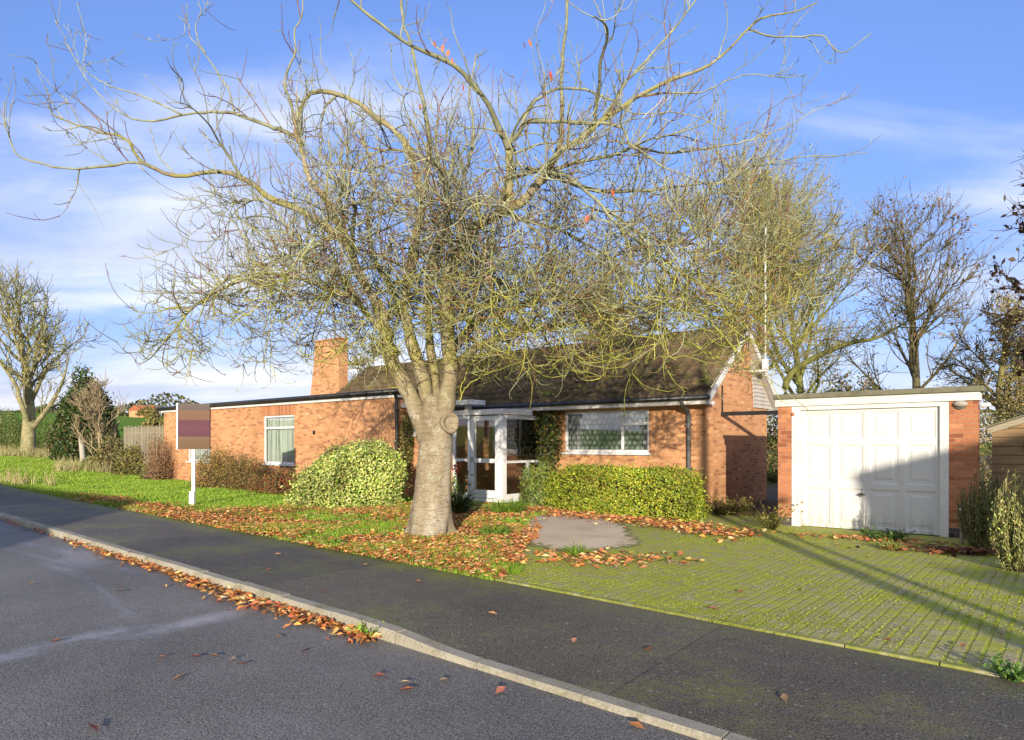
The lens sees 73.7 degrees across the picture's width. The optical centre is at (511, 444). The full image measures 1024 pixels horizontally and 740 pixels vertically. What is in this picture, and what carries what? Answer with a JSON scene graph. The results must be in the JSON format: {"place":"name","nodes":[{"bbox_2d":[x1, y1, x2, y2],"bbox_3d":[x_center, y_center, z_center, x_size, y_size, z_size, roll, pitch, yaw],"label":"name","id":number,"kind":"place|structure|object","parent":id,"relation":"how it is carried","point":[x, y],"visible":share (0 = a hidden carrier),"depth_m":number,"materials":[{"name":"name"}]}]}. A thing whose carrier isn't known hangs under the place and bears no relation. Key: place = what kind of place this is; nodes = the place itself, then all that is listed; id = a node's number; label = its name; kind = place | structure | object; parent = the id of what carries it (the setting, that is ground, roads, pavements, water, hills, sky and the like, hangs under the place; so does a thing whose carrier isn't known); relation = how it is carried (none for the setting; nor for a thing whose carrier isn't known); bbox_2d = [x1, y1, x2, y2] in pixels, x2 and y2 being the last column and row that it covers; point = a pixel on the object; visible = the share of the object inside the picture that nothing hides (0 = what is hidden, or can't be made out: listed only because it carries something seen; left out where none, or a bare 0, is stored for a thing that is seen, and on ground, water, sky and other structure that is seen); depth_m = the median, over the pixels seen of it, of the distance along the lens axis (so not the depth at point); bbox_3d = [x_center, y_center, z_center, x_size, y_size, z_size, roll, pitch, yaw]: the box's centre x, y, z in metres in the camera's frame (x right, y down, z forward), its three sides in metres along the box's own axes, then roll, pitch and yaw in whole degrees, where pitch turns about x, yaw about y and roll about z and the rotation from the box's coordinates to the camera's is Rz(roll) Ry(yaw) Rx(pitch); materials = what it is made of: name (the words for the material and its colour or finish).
{"place":"outdoors","nodes":[
{"label":"outdoors","id":0,"kind":"place"},
{"bbox_2d":[0,443,141,482],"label":"verge grass","id":1,"kind":"structure","parent":0,"point":[36,465],"depth_m":30.40,"materials":[{"name":"green plant"}]},
{"bbox_2d":[0,519,698,739],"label":"road","id":2,"kind":"structure","parent":0,"point":[106,669],"depth_m":4.67,"materials":[{"name":"grey asphalt"}]},
{"bbox_2d":[88,723,97,730],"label":"fallen leaf","id":3,"kind":"object","parent":2,"relation":"on","point":[93,726],"visible":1,"depth_m":3.81,"materials":[{"name":"brown plant"}]},
{"bbox_2d":[0,517,381,644],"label":"gutter leaf litter","id":4,"kind":"object","parent":2,"relation":"on","point":[295,614],"visible":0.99,"depth_m":6.80,"materials":[{"name":"brown plant"}]},
{"bbox_2d":[346,617,384,635],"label":"weed","id":5,"kind":"object","parent":2,"relation":"on","point":[363,629],"visible":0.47,"depth_m":5.58,"materials":[{"name":"green plant"}]},
{"bbox_2d":[373,672,384,675],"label":"fallen leaf","id":6,"kind":"object","parent":2,"relation":"on","point":[378,674],"visible":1,"depth_m":4.66,"materials":[{"name":"brown plant"}]},
{"bbox_2d":[399,686,414,689],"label":"fallen leaf","id":7,"kind":"object","parent":2,"relation":"on","point":[406,688],"visible":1,"depth_m":4.39,"materials":[{"name":"brown plant"}]},
{"bbox_2d":[495,686,504,693],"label":"fallen leaf","id":8,"kind":"object","parent":2,"relation":"on","point":[500,689],"visible":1,"depth_m":4.37,"materials":[{"name":"brown plant"}]},
{"bbox_2d":[629,722,644,728],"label":"fallen leaf","id":9,"kind":"object","parent":2,"relation":"on","point":[637,724],"visible":1,"depth_m":3.82,"materials":[{"name":"orange plant"}]},
{"bbox_2d":[0,412,991,579],"bbox_3d":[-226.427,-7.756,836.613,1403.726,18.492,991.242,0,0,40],"label":"lawn","id":10,"kind":"structure","parent":0,"point":[127,421],"depth_m":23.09,"materials":[{"name":"plant"}]},
{"bbox_2d":[0,407,21,449],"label":"hedge bush","id":11,"kind":"object","parent":10,"relation":"on","point":[12,420],"visible":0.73,"depth_m":43.85,"materials":[{"name":"green plant"}]},
{"bbox_2d":[10,410,54,449],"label":"hedge bush","id":12,"kind":"object","parent":10,"relation":"on","point":[39,433],"visible":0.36,"depth_m":44.75,"materials":[{"name":"green plant"}]},
{"bbox_2d":[0,255,110,453],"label":"bare tree","id":13,"kind":"object","parent":10,"relation":"on","point":[30,422],"visible":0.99,"depth_m":40.50,"materials":[{"name":"brown plant"}]},
{"bbox_2d":[40,420,77,450],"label":"hedge bush","id":14,"kind":"object","parent":10,"relation":"on","point":[47,440],"visible":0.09,"depth_m":42.53,"materials":[{"name":"green plant"}]},
{"bbox_2d":[0,444,131,485],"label":"dry grass","id":15,"kind":"structure","parent":10,"relation":"on","point":[58,465],"depth_m":30.48,"materials":[{"name":"beige plant"}]},
{"bbox_2d":[78,437,85,461],"bbox_3d":[-21.382,0.436,34.000,0.386,1.664,0.340,0,0,0],"label":"old post","id":16,"kind":"object","parent":10,"relation":"on","point":[82,451],"visible":0.44,"depth_m":33.90,"materials":[{"name":"wood"}]},
{"bbox_2d":[46,358,122,460],"bbox_3d":[-22.941,-1.852,36.958,3.561,5.632,3.309,0,0,-40],"label":"holly bush","id":17,"kind":"object","parent":10,"relation":"on","point":[61,442],"visible":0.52,"depth_m":36.25,"materials":[{"name":"green plant"}]},
{"bbox_2d":[65,368,128,452],"bbox_3d":[-19.963,-1.177,32.786,3.099,5.019,2.757,0,0,39],"label":"bare shrub","id":18,"kind":"object","parent":10,"relation":"on","point":[97,405],"visible":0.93,"depth_m":32.60,"materials":[{"name":"brown plant"}]},
{"bbox_2d":[81,453,117,468],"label":"hedge bush","id":19,"kind":"object","parent":10,"relation":"on","point":[87,462],"visible":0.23,"depth_m":31.28,"materials":[{"name":"green plant"}]},
{"bbox_2d":[0,392,199,416],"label":"hedgerow","id":20,"kind":"object","parent":10,"relation":"on","point":[53,409],"visible":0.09,"depth_m":353.32,"materials":[{"name":"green plant"}]},
{"bbox_2d":[89,431,139,470],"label":"hedge bush","id":21,"kind":"object","parent":10,"relation":"on","point":[106,456],"visible":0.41,"depth_m":30.52,"materials":[{"name":"green plant"}]},
{"bbox_2d":[105,442,146,475],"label":"hedge bush","id":22,"kind":"object","parent":10,"relation":"on","point":[121,464],"visible":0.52,"depth_m":28.95,"materials":[{"name":"green plant"}]},
{"bbox_2d":[124,425,163,471],"bbox_3d":[-15.708,0.276,29.170,3.153,2.168,0.074,0,0,33],"label":"picket fence","id":23,"kind":"object","parent":10,"relation":"on","point":[131,436],"visible":0.5,"depth_m":29.18,"materials":[{"name":"brown wood"}]},
{"bbox_2d":[129,405,158,417],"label":"house","id":24,"kind":"structure","parent":10,"relation":"on","point":[132,409],"depth_m":297.15,"materials":[{"name":"brick"}]},
{"bbox_2d":[133,399,163,435],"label":"bush","id":25,"kind":"object","parent":10,"relation":"on","point":[149,414],"visible":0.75,"depth_m":60.33,"materials":[{"name":"yellow plant"}]},
{"bbox_2d":[137,461,164,479],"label":"hedge bush","id":26,"kind":"object","parent":10,"relation":"on","point":[144,472],"visible":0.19,"depth_m":27.57,"materials":[{"name":"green plant"}]},
{"bbox_2d":[140,429,175,480],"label":"bare twig shrub","id":27,"kind":"object","parent":10,"relation":"on","point":[155,472],"visible":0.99,"depth_m":26.86,"materials":[{"name":"brown plant"}]},
{"bbox_2d":[176,403,210,504],"bbox_3d":[-7.594,0.357,16.278,0.735,2.645,0.131,0,0,-14],"label":"estate board","id":28,"kind":"object","parent":10,"relation":"on","point":[193,427],"visible":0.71,"depth_m":16.25,"materials":[{"name":"purple paint"}]},
{"bbox_2d":[187,443,236,488],"bbox_3d":[-10.059,0.736,23.147,2.557,1.562,1.717,0,0,40],"label":"berberis shrub","id":29,"kind":"object","parent":10,"relation":"on","point":[211,478],"visible":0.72,"depth_m":22.98,"materials":[{"name":"brown plant"}]},
{"bbox_2d":[219,451,273,491],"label":"berberis shrub","id":30,"kind":"object","parent":10,"relation":"on","point":[238,481],"visible":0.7,"depth_m":21.49,"materials":[{"name":"brown plant"}]},
{"bbox_2d":[244,466,300,495],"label":"berberis shrub","id":31,"kind":"object","parent":10,"relation":"on","point":[274,486],"visible":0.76,"depth_m":19.97,"materials":[{"name":"brown plant"}]},
{"bbox_2d":[60,491,572,579],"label":"lawn leaf litter","id":32,"kind":"object","parent":10,"relation":"on","point":[524,537],"visible":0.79,"depth_m":11.49,"materials":[{"name":"brown plant"}]},
{"bbox_2d":[320,536,349,544],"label":"weed","id":33,"kind":"object","parent":10,"relation":"on","point":[337,541],"visible":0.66,"depth_m":9.88,"materials":[{"name":"green plant"}]},
{"bbox_2d":[278,431,413,508],"bbox_3d":[-4.078,0.594,16.795,3.252,1.867,2.834,0,0,-21],"label":"variegated shrub","id":34,"kind":"object","parent":10,"relation":"on","point":[373,456],"visible":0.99,"depth_m":16.18,"materials":[{"name":"green plant"}]},
{"bbox_2d":[348,339,396,382],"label":"willow tree","id":35,"kind":"object","parent":10,"relation":"on","point":[357,368],"visible":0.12,"depth_m":41.81,"materials":[{"name":"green plant"}]},
{"bbox_2d":[0,0,891,537],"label":"cherry tree","id":36,"kind":"object","parent":10,"relation":"on","point":[430,408],"visible":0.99,"depth_m":9.92,"materials":[{"name":"brown plant"}]},
{"bbox_2d":[451,463,472,500],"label":"flowering plant","id":37,"kind":"object","parent":10,"relation":"on","point":[456,467],"visible":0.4,"depth_m":15.73,"materials":[{"name":"green plant"}]},
{"bbox_2d":[156,228,777,509],"bbox_3d":[-2.812,-1.895,22.709,24.800,7.150,6.877,0,0,40],"label":"bungalow","id":38,"kind":"object","parent":10,"relation":"on","point":[700,424],"visible":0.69,"depth_m":17.85,"materials":[{"name":"brick"}]},
{"bbox_2d":[185,449,210,462],"bbox_3d":[-11.920,-0.118,26.093,1.920,1.665,0.229,0,0,40],"label":"window","id":39,"kind":"structure","parent":38,"relation":"in","point":[200,452],"depth_m":26.31,"materials":[{"name":"white plastic"}]},
{"bbox_2d":[262,415,294,465],"bbox_3d":[-7.700,-0.118,22.613,1.940,1.665,0.229,0,0,40],"label":"window","id":40,"kind":"structure","parent":38,"relation":"in","point":[279,429],"depth_m":22.73,"materials":[{"name":"white glass"}]},
{"bbox_2d":[398,413,414,470],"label":"climbing plant","id":41,"kind":"object","parent":38,"relation":"attached to","point":[406,436],"visible":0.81,"depth_m":18.83,"materials":[{"name":"green plant"}]},
{"bbox_2d":[470,415,497,498],"bbox_3d":[-0.707,0.325,17.384,0.935,2.090,0.110,0,0,40],"label":"door","id":42,"kind":"structure","parent":38,"relation":"in","point":[491,493],"depth_m":17.40,"materials":[{"name":"white plastic"}]},
{"bbox_2d":[493,418,555,455],"bbox_3d":[0.306,-0.200,18.640,2.150,1.060,0.047,0,0,40],"label":"window","id":43,"kind":"structure","parent":38,"relation":"in","point":[516,428],"depth_m":18.78,"materials":[{"name":"black glass"}]},
{"bbox_2d":[517,389,564,472],"bbox_3d":[0.800,-0.138,18.144,1.579,2.590,0.626,0,0,40],"label":"climbing plant","id":44,"kind":"object","parent":38,"relation":"attached to","point":[543,431],"visible":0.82,"depth_m":17.87,"materials":[{"name":"green plant"}]},
{"bbox_2d":[562,409,650,454],"bbox_3d":[2.346,-0.283,17.049,2.560,1.095,0.229,0,0,40],"label":"window","id":45,"kind":"structure","parent":38,"relation":"in","point":[615,432],"depth_m":17.09,"materials":[{"name":"glass"}]},
{"bbox_2d":[451,483,487,513],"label":"spiky plant","id":46,"kind":"object","parent":10,"relation":"on","point":[459,505],"visible":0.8,"depth_m":14.24,"materials":[{"name":"green plant"}]},
{"bbox_2d":[475,521,514,535],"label":"grass tuft","id":47,"kind":"object","parent":10,"relation":"on","point":[498,530],"visible":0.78,"depth_m":10.85,"materials":[{"name":"green plant"}]},
{"bbox_2d":[482,496,531,513],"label":"grass tuft","id":48,"kind":"object","parent":10,"relation":"on","point":[496,507],"visible":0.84,"depth_m":14.21,"materials":[{"name":"green plant"}]},
{"bbox_2d":[517,459,566,506],"bbox_3d":[0.667,0.943,16.127,1.239,1.204,1.400,0,0,40],"label":"green shrub","id":49,"kind":"object","parent":10,"relation":"on","point":[532,494],"visible":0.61,"depth_m":15.84,"materials":[{"name":"green plant"}]},
{"bbox_2d":[560,239,654,342],"bbox_3d":[5.114,-4.842,35.290,5.856,13.294,7.417,0,0,0],"label":"willow tree","id":50,"kind":"object","parent":10,"relation":"on","point":[619,293],"visible":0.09,"depth_m":34.69,"materials":[{"name":"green plant"}]},
{"bbox_2d":[648,100,843,370],"bbox_3d":[10.158,-6.163,30.476,8.279,15.915,11.249,0,0,29],"label":"willow tree","id":51,"kind":"object","parent":10,"relation":"on","point":[765,177],"visible":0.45,"depth_m":29.04,"materials":[{"name":"green plant"}]},
{"bbox_2d":[699,136,908,393],"bbox_3d":[14.038,-6.827,34.156,10.588,17.220,11.188,0,0,40],"label":"willow tree","id":52,"kind":"object","parent":10,"relation":"on","point":[798,380],"visible":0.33,"depth_m":32.21,"materials":[{"name":"green plant"}]},
{"bbox_2d":[0,483,1023,739],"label":"pavement","id":53,"kind":"structure","parent":0,"point":[734,679],"depth_m":5.11,"materials":[{"name":"grey asphalt"}]},
{"bbox_2d":[495,578,1023,681],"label":"drive edging","id":54,"kind":"object","parent":53,"relation":"on","point":[990,672],"visible":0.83,"depth_m":5.23,"materials":[{"name":"concrete"}]},
{"bbox_2d":[780,693,788,701],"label":"fallen leaf","id":55,"kind":"object","parent":53,"relation":"on","point":[783,696],"visible":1,"depth_m":4.06,"materials":[{"name":"beige plant"}]},
{"bbox_2d":[983,653,1023,681],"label":"weed","id":56,"kind":"object","parent":53,"relation":"on","point":[1004,671],"visible":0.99,"depth_m":4.32,"materials":[{"name":"green plant"}]},
{"bbox_2d":[0,0,1023,442],"label":"sky","id":57,"kind":"structure","parent":0,"point":[941,89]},
{"bbox_2d":[315,506,1023,673],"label":"driveway","id":58,"kind":"structure","parent":0,"point":[937,635],"depth_m":7.20,"materials":[{"name":"brick"}]},
{"bbox_2d":[488,559,523,573],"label":"weed","id":59,"kind":"object","parent":58,"relation":"on","point":[515,568],"visible":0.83,"depth_m":7.86,"materials":[{"name":"green plant"}]},
{"bbox_2d":[508,513,641,551],"bbox_3d":[0.845,1.472,11.981,2.568,0.008,5.316,0,0,0],"label":"concrete pad","id":60,"kind":"object","parent":58,"relation":"on","point":[557,532],"visible":0.7,"depth_m":11.08,"materials":[{"name":"grey concrete"}]},
{"bbox_2d":[560,539,592,557],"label":"weed","id":61,"kind":"object","parent":58,"relation":"on","point":[574,550],"visible":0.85,"depth_m":8.92,"materials":[{"name":"green plant"}]},
{"bbox_2d":[479,547,704,568],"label":"fallen leaves","id":62,"kind":"object","parent":58,"relation":"on","point":[597,557],"visible":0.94,"depth_m":8.55,"materials":[{"name":"brown plant"}]},
{"bbox_2d":[536,456,725,521],"bbox_3d":[2.254,0.881,14.675,4.499,1.276,1.721,0,0,40],"label":"clipped hedge","id":63,"kind":"object","parent":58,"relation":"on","point":[690,504],"visible":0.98,"depth_m":14.02,"materials":[{"name":"green plant"}]},
{"bbox_2d":[533,509,769,542],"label":"drive leaf litter","id":64,"kind":"object","parent":58,"relation":"on","point":[657,522],"visible":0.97,"depth_m":12.24,"materials":[{"name":"brown plant"}]},
{"bbox_2d":[701,494,761,514],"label":"weed","id":65,"kind":"object","parent":58,"relation":"on","point":[741,506],"visible":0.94,"depth_m":14.16,"materials":[{"name":"green plant"}]},
{"bbox_2d":[496,524,1023,680],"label":"drive moss","id":66,"kind":"object","parent":58,"relation":"on","point":[806,582],"visible":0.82,"depth_m":6.93,"materials":[{"name":"green plant"}]},
{"bbox_2d":[743,497,803,529],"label":"weed","id":67,"kind":"object","parent":58,"relation":"on","point":[777,524],"visible":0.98,"depth_m":11.82,"materials":[{"name":"green plant"}]},
{"bbox_2d":[762,529,949,544],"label":"fallen leaves","id":68,"kind":"object","parent":58,"relation":"on","point":[836,536],"depth_m":10.56,"materials":[{"name":"brown plant"}]},
{"bbox_2d":[860,526,914,541],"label":"weed","id":69,"kind":"object","parent":58,"relation":"on","point":[877,535],"visible":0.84,"depth_m":10.53,"materials":[{"name":"green plant"}]},
{"bbox_2d":[874,539,902,550],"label":"weed","id":70,"kind":"object","parent":58,"relation":"on","point":[897,546],"visible":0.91,"depth_m":9.52,"materials":[{"name":"green plant"}]},
{"bbox_2d":[846,541,998,556],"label":"pier leaf litter","id":71,"kind":"object","parent":58,"relation":"on","point":[962,550],"visible":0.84,"depth_m":9.23,"materials":[{"name":"brown plant"}]},
{"bbox_2d":[959,508,963,544],"bbox_3d":[6.660,1.235,10.104,0.070,0.590,0.070,0,0,0],"label":"cable riser","id":72,"kind":"object","parent":58,"relation":"on","point":[961,539],"visible":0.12,"depth_m":10.09,"materials":[{"name":"white plastic"}]},
{"bbox_2d":[955,464,999,548],"bbox_3d":[6.685,0.882,9.723,0.599,1.226,0.621,0,0,0],"label":"upright conifer","id":73,"kind":"object","parent":58,"relation":"on","point":[974,532],"visible":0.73,"depth_m":9.64,"materials":[{"name":"green plant"}]},
{"bbox_2d":[986,473,1013,546],"bbox_3d":[7.050,0.958,9.917,0.528,1.074,0.505,0,0,0],"label":"upright conifer","id":74,"kind":"object","parent":58,"relation":"on","point":[995,485],"visible":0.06,"depth_m":9.89,"materials":[{"name":"green plant"}]},
{"bbox_2d":[987,467,1023,571],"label":"upright conifer","id":75,"kind":"object","parent":58,"relation":"on","point":[1009,543],"visible":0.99,"depth_m":7.93,"materials":[{"name":"green plant"}]},
{"bbox_2d":[767,414,777,482],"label":"evergreen bush","id":76,"kind":"object","parent":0,"point":[772,449],"visible":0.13,"depth_m":26.57,"materials":[{"name":"green plant"}]},
{"bbox_2d":[734,455,991,513],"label":"garden soil","id":77,"kind":"structure","parent":0,"point":[771,501],"depth_m":18.38,"materials":[{"name":"brown soil"}]},
{"bbox_2d":[793,385,827,393],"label":"evergreen bush","id":78,"kind":"object","parent":77,"relation":"on","point":[805,389],"visible":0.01,"depth_m":27.80,"materials":[{"name":"green plant"}]},
{"bbox_2d":[821,361,861,392],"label":"evergreen bush","id":79,"kind":"object","parent":77,"relation":"on","point":[843,386],"visible":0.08,"depth_m":25.83,"materials":[{"name":"green plant"}]},
{"bbox_2d":[766,267,945,393],"bbox_3d":[13.184,-2.073,26.061,6.010,9.839,3.617,0,0,-15],"label":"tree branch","id":80,"kind":"object","parent":77,"relation":"on","point":[793,371],"visible":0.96,"depth_m":25.90,"materials":[{"name":"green plant"}]},
{"bbox_2d":[773,385,990,537],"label":"garage","id":81,"kind":"structure","parent":77,"relation":"on","point":[907,460],"depth_m":11.51,"materials":[{"name":"brick"}]},
{"bbox_2d":[801,407,939,535],"bbox_3d":[6.042,0.435,11.638,2.133,2.070,0.117,0,0,40],"label":"door","id":82,"kind":"structure","parent":81,"relation":"in","point":[879,468],"depth_m":11.59,"materials":[{"name":"white metal"}]},
{"bbox_2d":[810,176,1011,389],"bbox_3d":[17.786,-5.297,30.637,7.529,14.189,7.147,0,0,42],"label":"bare tree","id":83,"kind":"object","parent":77,"relation":"on","point":[914,336],"visible":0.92,"depth_m":30.03,"materials":[{"name":"brown plant"}]},
{"bbox_2d":[924,278,1023,466],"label":"willow tree","id":84,"kind":"object","parent":77,"relation":"on","point":[1000,401],"visible":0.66,"depth_m":23.42,"materials":[{"name":"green plant"}]},
{"bbox_2d":[977,151,1023,376],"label":"leafy tree","id":85,"kind":"object","parent":77,"relation":"on","point":[1016,287],"visible":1,"depth_m":19.84,"materials":[{"name":"brown plant"}]},
{"bbox_2d":[980,398,1023,492],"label":"olive hedge","id":86,"kind":"object","parent":77,"relation":"on","point":[989,419],"visible":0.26,"depth_m":20.84,"materials":[{"name":"green plant"}]},
{"bbox_2d":[855,362,889,390],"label":"evergreen bush","id":87,"kind":"object","parent":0,"point":[869,384],"visible":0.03,"depth_m":26.96,"materials":[{"name":"green plant"}]},
{"bbox_2d":[986,415,1023,512],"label":"timber shed","id":88,"kind":"structure","parent":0,"point":[1008,445],"depth_m":11.02,"materials":[{"name":"wood"}]},
{"bbox_3d":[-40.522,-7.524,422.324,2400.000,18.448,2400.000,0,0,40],"label":"ground","id":89,"kind":"structure","parent":0,"visible":0},
{"bbox_2d":[0,511,755,739],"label":"kerb","id":90,"kind":"structure","parent":89,"relation":"on","point":[397,635],"depth_m":5.21,"materials":[{"name":"concrete"}]}
]}

